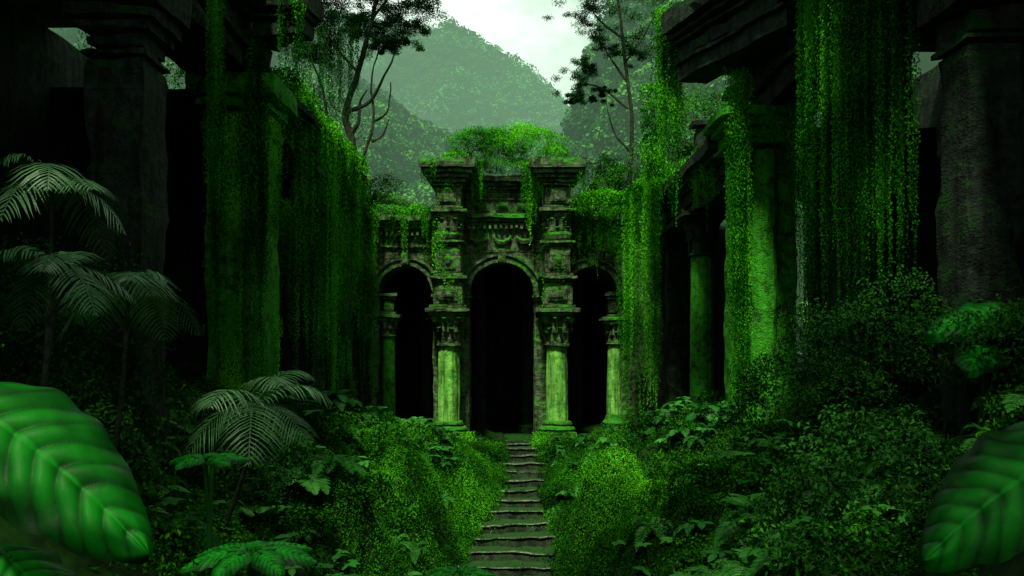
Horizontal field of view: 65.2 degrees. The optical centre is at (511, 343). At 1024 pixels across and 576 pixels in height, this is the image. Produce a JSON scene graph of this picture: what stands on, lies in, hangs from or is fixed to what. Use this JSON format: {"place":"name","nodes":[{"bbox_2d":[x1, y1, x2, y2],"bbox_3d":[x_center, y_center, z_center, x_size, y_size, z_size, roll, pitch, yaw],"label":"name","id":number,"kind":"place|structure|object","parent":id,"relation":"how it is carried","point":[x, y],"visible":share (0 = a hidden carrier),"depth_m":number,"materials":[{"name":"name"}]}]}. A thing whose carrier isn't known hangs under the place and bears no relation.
{"place":"outdoors","nodes":[
{"label":"outdoors","id":0,"kind":"place"},
{"bbox_2d":[49,28,525,214],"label":"hill","id":1,"kind":"structure","parent":0,"point":[397,158],"depth_m":151.37,"materials":[{"name":"green plant"}]},
{"bbox_2d":[281,0,448,164],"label":"jungle tree","id":2,"kind":"object","parent":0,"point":[387,41],"visible":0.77,"depth_m":27.79,"materials":[{"name":"green plant"}]},
{"bbox_2d":[285,20,360,124],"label":"hanging vines","id":3,"kind":"object","parent":2,"relation":"hanging from","point":[338,47],"visible":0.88,"depth_m":27.47,"materials":[{"name":"green plant"}]},
{"bbox_2d":[77,104,800,447],"bbox_3d":[-0.027,-1.083,17.520,11.534,8.859,15.209,0,0,0],"label":"wall moss","id":4,"kind":"object","parent":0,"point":[273,182],"depth_m":15.31,"materials":[{"name":"green plant"}]},
{"bbox_2d":[316,27,563,156],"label":"hill","id":5,"kind":"structure","parent":0,"point":[460,105],"depth_m":445.02,"materials":[{"name":"green plant"}]},
{"bbox_2d":[50,0,917,332],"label":"hillside forest","id":6,"kind":"object","parent":5,"relation":"on","point":[428,134],"visible":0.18,"depth_m":171.12,"materials":[{"name":"green plant"}]},
{"bbox_2d":[324,0,611,105],"label":"sky","id":7,"kind":"structure","parent":0,"point":[516,26],"materials":[{"name":"white"}]},
{"bbox_2d":[0,339,1023,575],"bbox_3d":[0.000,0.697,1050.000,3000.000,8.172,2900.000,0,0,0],"label":"ground","id":8,"kind":"structure","parent":0,"point":[78,565],"depth_m":13.35,"materials":[{"name":"green plant"}]},
{"bbox_2d":[0,153,130,376],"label":"palm plant","id":9,"kind":"object","parent":8,"relation":"on","point":[39,187],"visible":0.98,"depth_m":7.39,"materials":[{"name":"green plant"}]},
{"bbox_2d":[0,245,135,386],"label":"palm plant","id":10,"kind":"object","parent":8,"relation":"on","point":[62,269],"visible":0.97,"depth_m":6.18,"materials":[{"name":"green plant"}]},
{"bbox_2d":[0,382,152,575],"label":"broadleaf plant","id":11,"kind":"object","parent":8,"relation":"on","point":[67,481],"visible":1,"depth_m":2.88,"materials":[{"name":"green plant"}]},
{"bbox_2d":[55,269,202,450],"bbox_3d":[-3.384,0.731,7.111,1.159,2.756,1.464,0,0,0],"label":"palm plant","id":12,"kind":"object","parent":8,"relation":"on","point":[155,278],"visible":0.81,"depth_m":7.15,"materials":[{"name":"green plant"}]},
{"bbox_2d":[0,0,368,467],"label":"ruined colonnade","id":13,"kind":"object","parent":8,"relation":"on","point":[113,114],"visible":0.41,"depth_m":14.86,"materials":[{"name":"stone"}]},
{"bbox_2d":[204,0,228,326],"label":"hanging vines","id":14,"kind":"object","parent":13,"relation":"hanging from","point":[214,69],"visible":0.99,"depth_m":13.09,"materials":[{"name":"green plant"}]},
{"bbox_2d":[205,0,306,424],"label":"hanging vines","id":15,"kind":"object","parent":13,"relation":"hanging from","point":[259,98],"visible":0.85,"depth_m":14.69,"materials":[{"name":"green plant"}]},
{"bbox_2d":[277,192,298,342],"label":"hanging vines","id":16,"kind":"object","parent":13,"relation":"hanging from","point":[287,209],"visible":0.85,"depth_m":16.34,"materials":[{"name":"green plant"}]},
{"bbox_2d":[277,85,372,396],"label":"hanging vines","id":17,"kind":"object","parent":13,"relation":"hanging from","point":[334,212],"visible":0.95,"depth_m":19.72,"materials":[{"name":"green plant"}]},
{"bbox_2d":[170,370,332,526],"bbox_3d":[-2.943,1.207,9.025,1.925,1.808,1.628,0,0,39],"label":"palm plant","id":18,"kind":"object","parent":8,"relation":"on","point":[273,416],"visible":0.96,"depth_m":8.83,"materials":[{"name":"green plant"}]},
{"bbox_2d":[250,466,335,505],"bbox_3d":[-3.251,2.136,12.190,1.458,0.439,1.248,0,0,0],"label":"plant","id":19,"kind":"object","parent":8,"relation":"on","point":[312,484],"visible":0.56,"depth_m":11.86,"materials":[{"name":"green plant"}]},
{"bbox_2d":[304,389,355,411],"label":"fern","id":20,"kind":"object","parent":8,"relation":"on","point":[338,398],"visible":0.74,"depth_m":17.30,"materials":[{"name":"green plant"}]},
{"bbox_2d":[322,572,361,575],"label":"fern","id":21,"kind":"object","parent":8,"relation":"on","point":[337,574],"visible":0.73,"depth_m":10.88,"materials":[{"name":"green plant"}]},
{"bbox_2d":[429,565,493,575],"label":"broadleaf plant","id":22,"kind":"object","parent":8,"relation":"on","point":[468,570],"visible":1,"depth_m":6.41,"materials":[{"name":"green plant"}]},
{"bbox_2d":[269,408,732,575],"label":"bushes","id":23,"kind":"object","parent":8,"relation":"on","point":[553,474],"visible":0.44,"depth_m":15.21,"materials":[{"name":"green plant"}]},
{"bbox_2d":[455,443,557,575],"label":"stone stairs","id":24,"kind":"structure","parent":8,"relation":"on","point":[515,502],"depth_m":17.88,"materials":[{"name":"stone"}]},
{"bbox_2d":[0,232,1023,575],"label":"shrubs","id":25,"kind":"object","parent":8,"relation":"on","point":[916,322],"visible":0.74,"depth_m":8.57,"materials":[{"name":"green plant"}]},
{"bbox_2d":[0,331,1023,575],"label":"shrubs","id":26,"kind":"object","parent":8,"relation":"on","point":[380,435],"visible":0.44,"depth_m":11.85,"materials":[{"name":"green plant"}]},
{"bbox_2d":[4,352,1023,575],"bbox_3d":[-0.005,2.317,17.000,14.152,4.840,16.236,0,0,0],"label":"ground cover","id":27,"kind":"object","parent":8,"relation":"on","point":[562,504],"visible":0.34,"depth_m":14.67,"materials":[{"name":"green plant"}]},
{"bbox_2d":[81,401,1023,575],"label":"ground cover","id":28,"kind":"object","parent":8,"relation":"on","point":[899,568],"visible":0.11,"depth_m":7.10,"materials":[{"name":"green plant"}]},
{"bbox_2d":[169,452,248,548],"bbox_3d":[-2.711,1.440,7.114,0.679,0.922,0.653,0,0,0],"label":"broadleaf plant","id":29,"kind":"object","parent":28,"relation":"on","point":[221,460],"visible":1,"depth_m":7.10,"materials":[{"name":"green plant"}]},
{"bbox_2d":[181,540,317,575],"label":"broadleaf plant","id":30,"kind":"object","parent":28,"relation":"on","point":[271,558],"visible":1,"depth_m":5.19,"materials":[{"name":"green plant"}]},
{"bbox_2d":[924,301,1023,429],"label":"broadleaf plant","id":31,"kind":"object","parent":28,"relation":"on","point":[967,363],"visible":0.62,"depth_m":8.15,"materials":[{"name":"green plant"}]},
{"bbox_2d":[125,383,1023,575],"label":"fern undergrowth","id":32,"kind":"object","parent":8,"relation":"on","point":[329,464],"visible":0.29,"depth_m":12.06,"materials":[{"name":"green plant"}]},
{"bbox_2d":[352,156,797,447],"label":"ruined temple gate","id":33,"kind":"structure","parent":8,"relation":"on","point":[497,341],"depth_m":25.21,"materials":[{"name":"stone"}]},
{"bbox_2d":[376,195,423,318],"bbox_3d":[-4.284,-3.147,29.481,1.950,4.501,2.792,0,0,43],"label":"tree","id":34,"kind":"object","parent":33,"relation":"on","point":[399,196],"visible":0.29,"depth_m":29.64,"materials":[{"name":"green plant"}]},
{"bbox_2d":[74,30,801,222],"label":"shrubs","id":35,"kind":"object","parent":33,"relation":"on","point":[611,181],"visible":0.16,"depth_m":30.50,"materials":[{"name":"green plant"}]},
{"bbox_2d":[352,205,621,409],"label":"hanging vines","id":36,"kind":"object","parent":33,"relation":"hanging from","point":[599,230],"visible":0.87,"depth_m":24.65,"materials":[{"name":"green plant"}]},
{"bbox_2d":[270,65,705,215],"bbox_3d":[-0.178,-4.955,20.664,10.863,2.010,10.122,0,0,0],"label":"ledge moss","id":37,"kind":"object","parent":33,"relation":"on","point":[594,197],"visible":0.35,"depth_m":20.60,"materials":[{"name":"green plant"}]},
{"bbox_2d":[420,154,587,244],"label":"hanging vines","id":38,"kind":"object","parent":33,"relation":"hanging from","point":[531,179],"visible":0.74,"depth_m":24.42,"materials":[{"name":"green plant"}]},
{"bbox_2d":[438,120,574,176],"bbox_3d":[-0.182,-6.104,25.052,4.286,1.764,2.211,0,0,0],"label":"rooftop bush","id":39,"kind":"object","parent":33,"relation":"on","point":[487,137],"visible":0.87,"depth_m":24.61,"materials":[{"name":"green plant"}]},
{"bbox_2d":[541,0,678,188],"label":"jungle tree","id":40,"kind":"object","parent":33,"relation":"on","point":[581,82],"visible":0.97,"depth_m":30.96,"materials":[{"name":"green plant"}]},
{"bbox_2d":[126,392,1023,575],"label":"broadleaf undergrowth","id":41,"kind":"object","parent":8,"relation":"on","point":[714,554],"visible":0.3,"depth_m":11.08,"materials":[{"name":"green plant"}]},
{"bbox_2d":[643,408,699,428],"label":"fern","id":42,"kind":"object","parent":8,"relation":"on","point":[663,423],"visible":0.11,"depth_m":18.03,"materials":[{"name":"green plant"}]},
{"bbox_2d":[685,400,725,420],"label":"fern","id":43,"kind":"object","parent":8,"relation":"on","point":[715,408],"visible":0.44,"depth_m":16.17,"materials":[{"name":"green plant"}]},
{"bbox_2d":[713,493,768,549],"bbox_3d":[3.433,2.562,10.938,1.433,0.892,1.729,0,0,43],"label":"plant","id":44,"kind":"object","parent":8,"relation":"on","point":[738,499],"visible":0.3,"depth_m":10.86,"materials":[{"name":"green plant"}]},
{"bbox_2d":[744,526,854,575],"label":"fern","id":45,"kind":"object","parent":8,"relation":"on","point":[758,563],"visible":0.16,"depth_m":7.61,"materials":[{"name":"green plant"}]},
{"bbox_2d":[642,0,1023,454],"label":"ruined colonnade","id":46,"kind":"object","parent":8,"relation":"on","point":[970,212],"visible":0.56,"depth_m":14.21,"materials":[{"name":"stone"}]},
{"bbox_2d":[615,158,712,432],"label":"hanging vines","id":47,"kind":"object","parent":46,"relation":"hanging from","point":[653,212],"visible":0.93,"depth_m":22.30,"materials":[{"name":"green plant"}]},
{"bbox_2d":[648,4,685,225],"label":"hanging vines","id":48,"kind":"object","parent":46,"relation":"hanging from","point":[671,86],"visible":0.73,"depth_m":16.87,"materials":[{"name":"green plant"}]},
{"bbox_2d":[722,65,820,426],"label":"hanging vines","id":49,"kind":"object","parent":46,"relation":"hanging from","point":[741,136],"visible":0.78,"depth_m":15.27,"materials":[{"name":"green plant"}]},
{"bbox_2d":[794,0,922,449],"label":"hanging vines","id":50,"kind":"object","parent":46,"relation":"hanging from","point":[881,21],"visible":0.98,"depth_m":11.15,"materials":[{"name":"green plant"}]},
{"bbox_2d":[919,421,1023,572],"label":"broadleaf plant","id":51,"kind":"object","parent":8,"relation":"on","point":[975,514],"visible":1,"depth_m":2.60,"materials":[{"name":"green plant"}]},
{"bbox_2d":[569,2,941,350],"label":"hill","id":52,"kind":"structure","parent":0,"point":[925,64],"depth_m":118.30,"materials":[{"name":"green plant"}]}
]}

